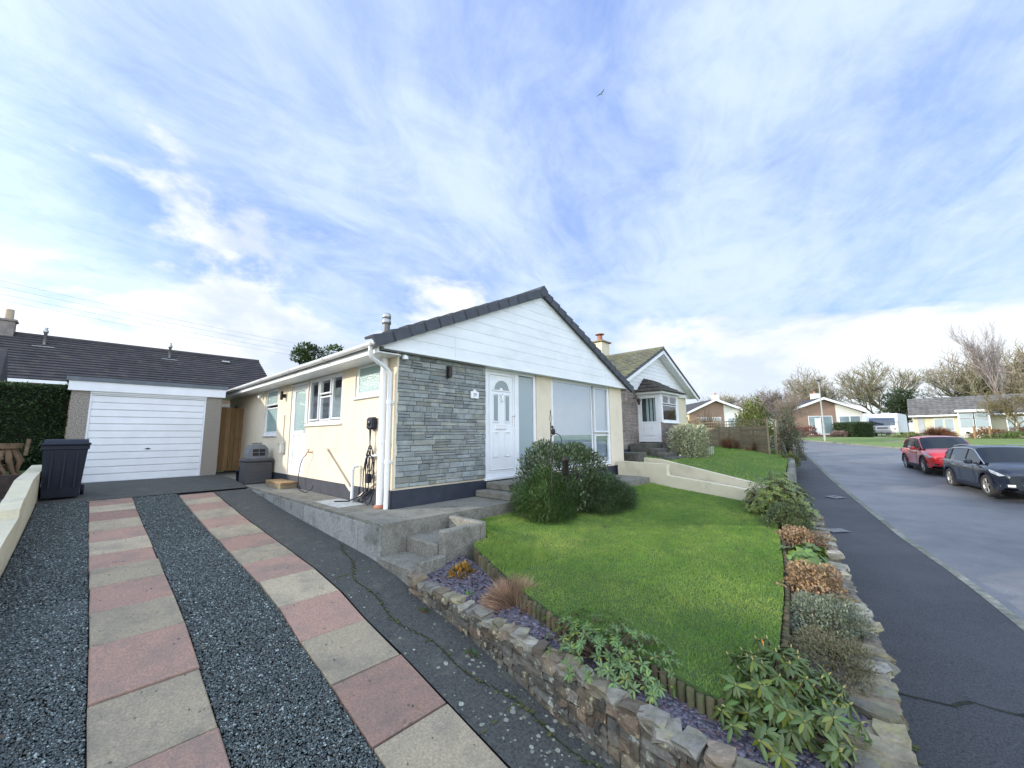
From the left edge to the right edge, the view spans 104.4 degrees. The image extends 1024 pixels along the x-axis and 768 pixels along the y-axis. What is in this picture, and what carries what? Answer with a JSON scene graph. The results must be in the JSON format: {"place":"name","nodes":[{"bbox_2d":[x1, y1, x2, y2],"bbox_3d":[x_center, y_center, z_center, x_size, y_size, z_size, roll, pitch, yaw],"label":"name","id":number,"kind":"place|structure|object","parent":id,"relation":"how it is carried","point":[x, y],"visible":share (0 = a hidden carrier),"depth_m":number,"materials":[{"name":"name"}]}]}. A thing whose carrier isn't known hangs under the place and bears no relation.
{"place":"outdoors","nodes":[
{"label":"outdoors","id":0,"kind":"place"},
{"bbox_2d":[7,470,25,474],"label":"lawn","id":1,"kind":"structure","parent":0,"point":[21,471],"depth_m":8.43,"materials":[{"name":"plant"}]},
{"bbox_2d":[0,439,30,474],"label":"wooden garden bench","id":2,"kind":"object","parent":1,"relation":"on","point":[10,454],"visible":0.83,"depth_m":7.73,"materials":[{"name":"brown wood"}]},
{"bbox_2d":[35,474,246,504],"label":"driveway","id":3,"kind":"structure","parent":0,"point":[123,489],"depth_m":8.40,"materials":[{"name":"concrete"}]},
{"bbox_2d":[39,439,91,498],"bbox_3d":[-8.151,1.532,7.220,0.764,1.050,0.610,-7,-10,43],"label":"wheelie bin","id":4,"kind":"object","parent":3,"relation":"on","point":[63,462],"visible":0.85,"depth_m":7.01,"materials":[{"name":"black plastic"}]},
{"bbox_2d":[86,497,230,767],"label":"paved path","id":5,"kind":"structure","parent":0,"point":[165,719],"depth_m":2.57,"materials":[{"name":"beige concrete"}]},
{"bbox_2d":[0,487,510,767],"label":"driveway","id":6,"kind":"structure","parent":0,"point":[400,653],"depth_m":2.93,"materials":[{"name":"grey gravel"}]},
{"bbox_2d":[246,488,381,562],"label":"retaining wall","id":7,"kind":"structure","parent":0,"point":[363,538],"depth_m":5.54,"materials":[{"name":"concrete"}]},
{"bbox_2d":[179,492,507,767],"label":"paved path","id":8,"kind":"structure","parent":0,"point":[364,644],"depth_m":3.11,"materials":[{"name":"beige concrete"}]},
{"bbox_2d":[215,489,615,767],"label":"driveway","id":9,"kind":"structure","parent":0,"point":[318,549],"depth_m":3.38,"materials":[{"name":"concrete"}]},
{"bbox_2d":[90,493,526,764],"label":"gravel","id":10,"kind":"structure","parent":9,"relation":"on","point":[303,624],"depth_m":3.35,"materials":[{"name":"grey gravel"}]},
{"bbox_2d":[328,560,610,767],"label":"lichen","id":11,"kind":"object","parent":9,"relation":"on","point":[512,711],"visible":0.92,"depth_m":2.75},
{"bbox_2d":[407,571,767,767],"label":"rubble wall","id":12,"kind":"structure","parent":9,"relation":"on","point":[618,728],"depth_m":2.64,"materials":[{"name":"stone"}]},
{"bbox_2d":[335,544,923,767],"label":"moss","id":13,"kind":"object","parent":9,"relation":"on","point":[549,733],"visible":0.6,"depth_m":3.02,"materials":[{"name":"green plant"}]},
{"bbox_2d":[244,475,649,556],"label":"path","id":14,"kind":"structure","parent":0,"point":[399,526],"depth_m":5.81,"materials":[{"name":"concrete"}]},
{"bbox_2d":[238,458,273,484],"bbox_3d":[-6.162,2.084,9.548,0.628,0.573,0.590,-7,-10,43],"label":"storage box","id":15,"kind":"object","parent":14,"relation":"on","point":[255,471],"visible":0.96,"depth_m":9.34,"materials":[{"name":"grey plastic"}]},
{"bbox_2d":[244,443,268,458],"bbox_3d":[-6.186,1.615,9.621,0.423,0.373,0.420,-7,-10,43],"label":"pet carrier","id":16,"kind":"object","parent":15,"relation":"on","point":[256,451],"visible":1,"depth_m":9.49,"materials":[{"name":"grey plastic"}]},
{"bbox_2d":[265,479,296,488],"bbox_3d":[-5.079,2.192,8.727,1.000,0.128,0.338,-7,-10,43],"label":"wooden step","id":17,"kind":"object","parent":14,"relation":"on","point":[281,483],"visible":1,"depth_m":8.48,"materials":[{"name":"brown wood"}]},
{"bbox_2d":[315,498,362,507],"bbox_3d":[-2.822,1.942,6.483,0.920,0.001,0.440,-7,-10,43],"label":"inspection cover","id":18,"kind":"object","parent":14,"relation":"on","point":[331,502],"visible":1,"depth_m":6.42,"materials":[{"name":"grey metal"}]},
{"bbox_2d":[476,478,527,500],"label":"door steps","id":19,"kind":"structure","parent":14,"relation":"on","point":[498,490],"depth_m":6.95,"materials":[{"name":"concrete"}]},
{"bbox_2d":[0,0,1023,431],"label":"sky","id":20,"kind":"structure","parent":0,"point":[752,191],"materials":[{"name":"blue"}]},
{"bbox_2d":[96,438,1023,493],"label":"ground","id":21,"kind":"structure","parent":0,"point":[1007,440],"depth_m":31.98,"materials":[{"name":"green plant"}]},
{"bbox_2d":[0,348,7,381],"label":"outbuilding","id":22,"kind":"structure","parent":21,"relation":"on","point":[3,363],"depth_m":11.68,"materials":[{"name":"beige paint"}]},
{"bbox_2d":[0,474,21,498],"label":"soil bed","id":23,"kind":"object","parent":21,"relation":"on","point":[6,481],"depth_m":7.03,"materials":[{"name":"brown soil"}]},
{"bbox_2d":[0,465,41,577],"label":"boundary wall","id":24,"kind":"structure","parent":21,"relation":"on","point":[18,502],"depth_m":5.06,"materials":[{"name":"beige paint"}]},
{"bbox_2d":[0,380,71,469],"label":"conifer hedge","id":25,"kind":"object","parent":21,"relation":"on","point":[36,414],"visible":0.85,"depth_m":9.03,"materials":[{"name":"green plant"}]},
{"bbox_2d":[0,309,266,448],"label":"back bungalow","id":26,"kind":"object","parent":21,"relation":"on","point":[45,358],"visible":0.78,"depth_m":19.66,"materials":[{"name":"grey tile"}]},
{"bbox_2d":[65,376,227,482],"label":"garage","id":27,"kind":"structure","parent":21,"relation":"on","point":[163,435],"depth_m":9.71,"materials":[{"name":"white metal"}]},
{"bbox_2d":[81,395,203,482],"bbox_3d":[-8.939,1.325,9.758,0.070,1.971,2.068,-7,-10,43],"label":"garage door","id":28,"kind":"structure","parent":27,"relation":"in","point":[112,427],"depth_m":9.68,"materials":[{"name":"white metal"}]},
{"bbox_2d":[288,341,343,364],"bbox_3d":[-9.922,0.738,20.108,2.725,6.133,2.883,-1,-7,0],"label":"evergreen tree","id":29,"kind":"object","parent":21,"relation":"on","point":[307,355],"visible":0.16,"depth_m":20.24,"materials":[{"name":"green plant"}]},
{"bbox_2d":[212,286,633,509],"bbox_3d":[-3.148,0.712,12.207,10.795,4.805,8.140,-7,-10,43],"label":"bungalow","id":30,"kind":"object","parent":21,"relation":"on","point":[460,404],"visible":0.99,"depth_m":7.57,"materials":[{"name":"paint"}]},
{"bbox_2d":[216,406,243,470],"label":"side gate","id":31,"kind":"structure","parent":30,"relation":"attached to","point":[226,441],"depth_m":11.64,"materials":[{"name":"brown wood"}]},
{"bbox_2d":[261,388,278,436],"bbox_3d":[-5.998,0.767,10.388,1.110,1.215,0.640,-7,-10,43],"label":"bedroom window","id":32,"kind":"structure","parent":30,"relation":"in","point":[272,395],"depth_m":10.25,"materials":[{"name":"white plastic"}]},
{"bbox_2d":[304,372,342,426],"bbox_3d":[-3.592,0.360,8.172,1.760,1.005,0.640,-7,-10,43],"label":"kitchen window","id":33,"kind":"structure","parent":30,"relation":"in","point":[327,396],"depth_m":8.16,"materials":[{"name":"white plastic"}]},
{"bbox_2d":[334,429,374,504],"bbox_3d":[-2.508,1.335,6.457,0.952,1.193,0.146,-5,-9,30],"label":"charging cable","id":34,"kind":"object","parent":30,"relation":"hanging from","point":[368,479],"visible":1,"depth_m":6.32,"materials":[{"name":"black plastic"}]},
{"bbox_2d":[352,362,380,399],"bbox_3d":[-2.271,-0.039,6.978,1.000,0.625,0.640,-7,-10,43],"label":"side window","id":35,"kind":"structure","parent":30,"relation":"in","point":[368,375],"depth_m":6.82,"materials":[{"name":"white plastic"}]},
{"bbox_2d":[487,371,514,472],"bbox_3d":[-0.206,0.739,7.804,0.115,1.936,0.772,-7,-10,43],"label":"front door","id":36,"kind":"structure","parent":30,"relation":"in","point":[500,386],"depth_m":7.79,"materials":[{"name":"white plastic"}]},
{"bbox_2d":[551,378,610,469],"bbox_3d":[1.574,1.030,10.094,0.592,2.105,2.610,-7,-10,43],"label":"picture window","id":37,"kind":"structure","parent":30,"relation":"in","point":[591,402],"depth_m":10.32,"materials":[{"name":"white plastic"}]},
{"bbox_2d":[379,515,485,585],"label":"garden steps","id":38,"kind":"structure","parent":21,"relation":"on","point":[428,552],"depth_m":4.74,"materials":[{"name":"concrete"}]},
{"bbox_2d":[592,333,699,451],"bbox_3d":[3.216,0.733,19.257,10.055,6.280,8.100,-7,-10,43],"label":"bungalow","id":39,"kind":"object","parent":21,"relation":"on","point":[654,407],"visible":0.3,"depth_m":15.29,"materials":[{"name":"beige paint"}]},
{"bbox_2d":[647,394,679,423],"bbox_3d":[5.878,0.988,15.423,0.640,1.105,1.580,-7,-10,43],"label":"bay window","id":40,"kind":"structure","parent":39,"relation":"in","point":[669,412],"depth_m":15.78,"materials":[{"name":"white plastic"}]},
{"bbox_2d":[687,410,727,444],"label":"bare shrub","id":41,"kind":"object","parent":21,"relation":"on","point":[704,421],"visible":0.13,"depth_m":25.07,"materials":[{"name":"brown plant"}]},
{"bbox_2d":[686,393,747,429],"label":"gabled bungalow","id":42,"kind":"object","parent":21,"relation":"on","point":[725,410],"visible":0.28,"depth_m":49.94,"materials":[{"name":"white brick"}]},
{"bbox_2d":[729,395,782,448],"bbox_3d":[14.502,2.351,23.907,3.085,3.397,3.795,-7,-10,43],"label":"evergreen bush","id":43,"kind":"object","parent":21,"relation":"on","point":[749,409],"visible":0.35,"depth_m":23.59,"materials":[{"name":"green plant"}]},
{"bbox_2d":[745,387,796,414],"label":"bare tree","id":44,"kind":"object","parent":21,"relation":"on","point":[769,400],"visible":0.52,"depth_m":56.81,"materials":[{"name":"brown plant"}]},
{"bbox_2d":[783,451,796,492],"bbox_3d":[10.394,3.502,14.792,0.401,1.509,14.460,-6,-9,34],"label":"garden edging","id":45,"kind":"object","parent":21,"relation":"on","point":[791,470],"visible":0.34,"depth_m":13.25,"materials":[{"name":"concrete"}]},
{"bbox_2d":[762,392,869,436],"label":"gabled bungalow","id":46,"kind":"object","parent":21,"relation":"on","point":[835,411],"visible":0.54,"depth_m":49.77,"materials":[{"name":"red brick"}]},
{"bbox_2d":[808,416,833,434],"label":"window","id":47,"kind":"structure","parent":46,"relation":"in","point":[828,420],"depth_m":49.70,"materials":[{"name":"white glass"}]},
{"bbox_2d":[832,421,875,436],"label":"clipped hedge","id":48,"kind":"object","parent":21,"relation":"on","point":[859,429],"visible":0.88,"depth_m":46.02,"materials":[{"name":"green plant"}]},
{"bbox_2d":[808,513,920,767],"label":"rubble wall","id":49,"kind":"structure","parent":21,"relation":"on","point":[881,711],"depth_m":2.58,"materials":[{"name":"stone"}]},
{"bbox_2d":[798,437,987,442],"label":"grass verge","id":50,"kind":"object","parent":21,"relation":"on","point":[857,439],"depth_m":35.98,"materials":[{"name":"green plant"}]},
{"bbox_2d":[852,443,1023,447],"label":"grass verge","id":51,"kind":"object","parent":21,"relation":"on","point":[891,444],"depth_m":29.23,"materials":[{"name":"green plant"}]},
{"bbox_2d":[919,425,959,436],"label":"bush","id":52,"kind":"object","parent":21,"relation":"on","point":[935,431],"visible":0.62,"depth_m":39.21,"materials":[{"name":"brown plant"}]},
{"bbox_2d":[907,393,1023,437],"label":"long bungalow","id":53,"kind":"object","parent":21,"relation":"on","point":[960,416],"visible":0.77,"depth_m":41.84,"materials":[{"name":"concrete"}]},
{"bbox_2d":[933,418,955,430],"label":"window","id":54,"kind":"structure","parent":53,"relation":"in","point":[949,422],"depth_m":42.02,"materials":[{"name":"white glass"}]},
{"bbox_2d":[957,411,991,428],"bbox_3d":[46.202,3.614,39.666,0.070,1.690,2.100,7,-10,-44],"label":"porch window","id":55,"kind":"structure","parent":53,"relation":"in","point":[982,421],"depth_m":39.71,"materials":[{"name":"white glass"}]},
{"bbox_2d":[965,426,1010,437],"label":"shrub","id":56,"kind":"object","parent":21,"relation":"on","point":[981,430],"visible":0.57,"depth_m":36.47,"materials":[{"name":"brown plant"}]},
{"bbox_2d":[975,387,1023,437],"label":"bare tree","id":57,"kind":"object","parent":21,"relation":"on","point":[1006,409],"visible":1,"depth_m":35.79,"materials":[{"name":"brown plant"}]},
{"bbox_2d":[978,430,1023,438],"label":"shrub","id":58,"kind":"object","parent":21,"relation":"on","point":[1012,434],"visible":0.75,"depth_m":34.77,"materials":[{"name":"green plant"}]},
{"bbox_2d":[473,483,783,719],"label":"lawn","id":59,"kind":"structure","parent":0,"point":[698,688],"depth_m":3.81,"materials":[{"name":"plant"}]},
{"bbox_2d":[508,459,581,524],"bbox_3d":[0.545,1.700,6.300,1.053,1.034,1.244,-7,-10,43],"label":"feathery shrub","id":60,"kind":"object","parent":59,"relation":"on","point":[534,493],"visible":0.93,"depth_m":6.09,"materials":[{"name":"green plant"}]},
{"bbox_2d":[549,409,563,521],"bbox_3d":[0.707,1.318,6.080,0.050,1.850,0.375,-7,-10,43],"label":"shepherds crook","id":61,"kind":"object","parent":59,"relation":"on","point":[552,430],"visible":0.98,"depth_m":6.02,"materials":[{"name":"black metal"}]},
{"bbox_2d":[509,438,610,511],"bbox_3d":[0.913,1.591,7.144,1.448,1.270,2.179,-7,-10,43],"label":"laurel bush","id":62,"kind":"object","parent":59,"relation":"on","point":[574,453],"visible":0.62,"depth_m":6.79,"materials":[{"name":"green plant"}]},
{"bbox_2d":[561,456,568,517],"bbox_3d":[0.851,1.704,6.225,0.112,1.120,0.130,-7,-10,43],"label":"garden lantern","id":63,"kind":"object","parent":59,"relation":"on","point":[565,465],"visible":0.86,"depth_m":6.24,"materials":[{"name":"black metal"}]},
{"bbox_2d":[567,471,640,515],"bbox_3d":[1.634,1.930,7.163,1.153,0.819,1.907,-7,-10,43],"label":"feathery shrub","id":64,"kind":"object","parent":59,"relation":"on","point":[612,483],"visible":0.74,"depth_m":6.85,"materials":[{"name":"green plant"}]},
{"bbox_2d":[473,540,790,731],"bbox_3d":[1.811,2.242,4.888,3.057,0.626,4.485,-7,-10,43],"label":"log edging","id":65,"kind":"object","parent":59,"relation":"on","point":[537,611],"visible":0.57,"depth_m":3.16,"materials":[{"name":"brown wood"}]},
{"bbox_2d":[430,522,844,764],"bbox_3d":[2.952,2.358,5.848,3.696,0.359,7.840,-7,-10,43],"label":"flower bed","id":66,"kind":"object","parent":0,"point":[794,585],"visible":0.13,"depth_m":3.81,"materials":[{"name":"plant"}]},
{"bbox_2d":[446,559,474,578],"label":"shrub","id":67,"kind":"object","parent":66,"relation":"on","point":[464,564],"visible":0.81,"depth_m":4.30,"materials":[{"name":"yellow plant"}]},
{"bbox_2d":[477,568,542,615],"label":"ornamental grass","id":68,"kind":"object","parent":66,"relation":"on","point":[499,597],"depth_m":3.65,"materials":[{"name":"brown plant"}]},
{"bbox_2d":[538,607,682,707],"bbox_3d":[0.662,1.944,2.999,1.253,0.351,0.819,-7,-10,43],"label":"azalea","id":69,"kind":"object","parent":66,"relation":"on","point":[623,665],"visible":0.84,"depth_m":2.76,"materials":[{"name":"green plant"}]},
{"bbox_2d":[421,555,867,767],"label":"slate chips","id":70,"kind":"object","parent":66,"relation":"on","point":[712,730],"visible":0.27,"depth_m":2.56,"materials":[{"name":"gravel"}]},
{"bbox_2d":[742,470,819,528],"bbox_3d":[5.114,2.202,7.651,1.329,1.063,1.782,-7,-10,43],"label":"pieris","id":71,"kind":"object","parent":66,"relation":"on","point":[762,497],"visible":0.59,"depth_m":7.33,"materials":[{"name":"green plant"}]},
{"bbox_2d":[758,498,819,536],"bbox_3d":[4.715,2.269,6.844,0.892,0.662,1.427,-7,-10,43],"label":"azalea","id":72,"kind":"object","parent":66,"relation":"on","point":[774,517],"visible":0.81,"depth_m":6.71,"materials":[{"name":"green plant"}]},
{"bbox_2d":[712,635,872,767],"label":"rhododendron","id":73,"kind":"object","parent":66,"relation":"on","point":[789,716],"visible":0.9,"depth_m":2.29,"materials":[{"name":"green plant"}]},
{"bbox_2d":[773,524,833,549],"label":"hydrangea","id":74,"kind":"object","parent":66,"relation":"on","point":[795,535],"visible":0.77,"depth_m":5.91,"materials":[{"name":"brown plant"}]},
{"bbox_2d":[777,541,833,568],"bbox_3d":[3.857,2.280,5.288,0.663,0.329,0.846,-5,-8,29],"label":"bergenia","id":75,"kind":"object","parent":66,"relation":"on","point":[813,553],"visible":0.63,"depth_m":5.14,"materials":[{"name":"green plant"}]},
{"bbox_2d":[776,558,859,603],"bbox_3d":[3.314,2.127,4.343,0.744,0.424,1.159,-7,-10,43],"label":"hydrangea","id":76,"kind":"object","parent":66,"relation":"on","point":[814,571],"visible":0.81,"depth_m":4.25,"materials":[{"name":"brown plant"}]},
{"bbox_2d":[787,623,883,699],"bbox_3d":[2.400,2.069,3.039,0.710,0.258,1.170,-7,-10,43],"label":"dwarf shrub","id":77,"kind":"object","parent":66,"relation":"on","point":[824,641],"visible":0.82,"depth_m":2.98,"materials":[{"name":"green plant"}]},
{"bbox_2d":[789,590,881,646],"bbox_3d":[2.882,2.111,3.645,0.746,0.312,1.221,-7,-10,43],"label":"cotoneaster","id":78,"kind":"object","parent":66,"relation":"on","point":[830,606],"visible":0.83,"depth_m":3.55,"materials":[{"name":"green plant"}]},
{"bbox_2d":[625,446,787,484],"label":"lawn","id":79,"kind":"structure","parent":0,"point":[734,462],"depth_m":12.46,"materials":[{"name":"plant"}]},
{"bbox_2d":[624,443,685,461],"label":"entrance steps","id":80,"kind":"structure","parent":79,"relation":"on","point":[638,452],"depth_m":13.31,"materials":[{"name":"concrete"}]},
{"bbox_2d":[666,422,711,458],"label":"variegated bush","id":81,"kind":"object","parent":79,"relation":"on","point":[697,444],"visible":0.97,"depth_m":13.65,"materials":[{"name":"green plant"}]},
{"bbox_2d":[699,418,770,454],"bbox_3d":[11.448,2.908,20.824,0.090,1.990,5.924,0,-7,-2],"label":"panel fence","id":82,"kind":"object","parent":79,"relation":"on","point":[741,432],"visible":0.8,"depth_m":19.68,"materials":[{"name":"brown wood"}]},
{"bbox_2d":[770,404,807,461],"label":"mixed hedge","id":83,"kind":"object","parent":79,"relation":"on","point":[788,438],"visible":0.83,"depth_m":19.06,"materials":[{"name":"green plant"}]},
{"bbox_2d":[874,432,905,435],"bbox_3d":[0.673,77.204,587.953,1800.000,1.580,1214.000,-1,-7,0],"label":"hills","id":84,"kind":"structure","parent":0,"point":[897,433],"depth_m":87.61,"materials":[{"name":"green plant"}]},
{"bbox_2d":[700,393,744,404],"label":"bare tree","id":85,"kind":"object","parent":84,"relation":"on","point":[730,400],"visible":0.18,"depth_m":58.75,"materials":[{"name":"brown plant"}]},
{"bbox_2d":[780,363,854,402],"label":"bare tree","id":86,"kind":"object","parent":84,"relation":"on","point":[807,388],"visible":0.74,"depth_m":71.97,"materials":[{"name":"brown plant"}]},
{"bbox_2d":[831,354,931,435],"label":"bare tree","id":87,"kind":"object","parent":84,"relation":"on","point":[869,385],"visible":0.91,"depth_m":75.47,"materials":[{"name":"brown plant"}]},
{"bbox_2d":[875,386,928,435],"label":"evergreen tree","id":88,"kind":"object","parent":84,"relation":"on","point":[897,403],"visible":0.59,"depth_m":59.33,"materials":[{"name":"green plant"}]},
{"bbox_2d":[912,351,1022,397],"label":"bare tree","id":89,"kind":"object","parent":84,"relation":"on","point":[936,382],"visible":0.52,"depth_m":76.00,"materials":[{"name":"brown plant"}]},
{"bbox_2d":[944,321,1011,394],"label":"bare tree","id":90,"kind":"object","parent":84,"relation":"on","point":[977,354],"visible":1,"depth_m":59.27,"materials":[{"name":"brown plant"}]},
{"bbox_2d":[933,338,1023,395],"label":"bare tree","id":91,"kind":"object","parent":84,"relation":"on","point":[1018,363],"visible":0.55,"depth_m":71.08,"materials":[{"name":"brown plant"}]},
{"bbox_2d":[946,368,1018,396],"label":"bare tree","id":92,"kind":"object","parent":84,"relation":"on","point":[972,382],"visible":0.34,"depth_m":73.28,"materials":[{"name":"brown plant"}]},
{"bbox_2d":[882,436,907,441],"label":"driveway","id":93,"kind":"structure","parent":0,"point":[893,441],"depth_m":32.78,"materials":[{"name":"concrete"}]},
{"bbox_2d":[866,413,908,435],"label":"caravan","id":94,"kind":"object","parent":93,"relation":"on","point":[889,423],"visible":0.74,"depth_m":50.23,"materials":[{"name":"white plastic"}]},
{"bbox_2d":[869,418,894,425],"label":"front window","id":95,"kind":"structure","parent":94,"relation":"in","point":[878,421],"depth_m":50.17,"materials":[{"name":"grey glass"}]},
{"bbox_2d":[771,442,1023,767],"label":"pavement","id":96,"kind":"structure","parent":0,"point":[946,636],"depth_m":4.87,"materials":[{"name":"grey asphalt"}]},
{"bbox_2d":[763,392,808,431],"bbox_3d":[23.415,2.843,34.077,3.105,4.217,3.938,-4,-8,22],"label":"bare tree","id":97,"kind":"object","parent":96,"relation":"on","point":[790,405],"visible":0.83,"depth_m":33.42,"materials":[{"name":"brown plant"}]},
{"bbox_2d":[898,692,1023,716],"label":"pavement crack","id":98,"kind":"object","parent":96,"relation":"on","point":[959,703],"visible":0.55,"depth_m":3.87,"materials":[{"name":"black asphalt"}]},
{"bbox_2d":[772,439,1023,620],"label":"road","id":99,"kind":"structure","parent":0,"point":[973,534],"depth_m":11.13,"materials":[{"name":"grey asphalt"}]},
{"bbox_2d":[770,439,1023,630],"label":"kerb","id":100,"kind":"structure","parent":99,"relation":"on","point":[1006,612],"depth_m":7.14,"materials":[{"name":"concrete"}]},
{"bbox_2d":[900,435,969,472],"bbox_3d":[19.371,3.131,17.962,2.240,1.630,4.427,-5,-9,32],"label":"parked car","id":101,"kind":"object","parent":99,"relation":"on","point":[925,453],"visible":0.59,"depth_m":17.51,"materials":[{"name":"red paint"}]},
{"bbox_2d":[939,444,1023,496],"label":"parked car","id":102,"kind":"object","parent":99,"relation":"on","point":[993,470],"visible":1,"depth_m":12.90,"materials":[{"name":"blue paint"}]},
{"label":"path","id":103,"kind":"structure","parent":0,"visible":0},
{"bbox_2d":[618,461,754,501],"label":"retaining wall","id":104,"kind":"structure","parent":103,"relation":"on","point":[658,473],"depth_m":9.68,"materials":[{"name":"beige paint"}]},
{"bbox_2d":[644,458,765,489],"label":"retaining wall","id":105,"kind":"structure","parent":103,"relation":"on","point":[681,470],"depth_m":10.07,"materials":[{"name":"beige paint"}]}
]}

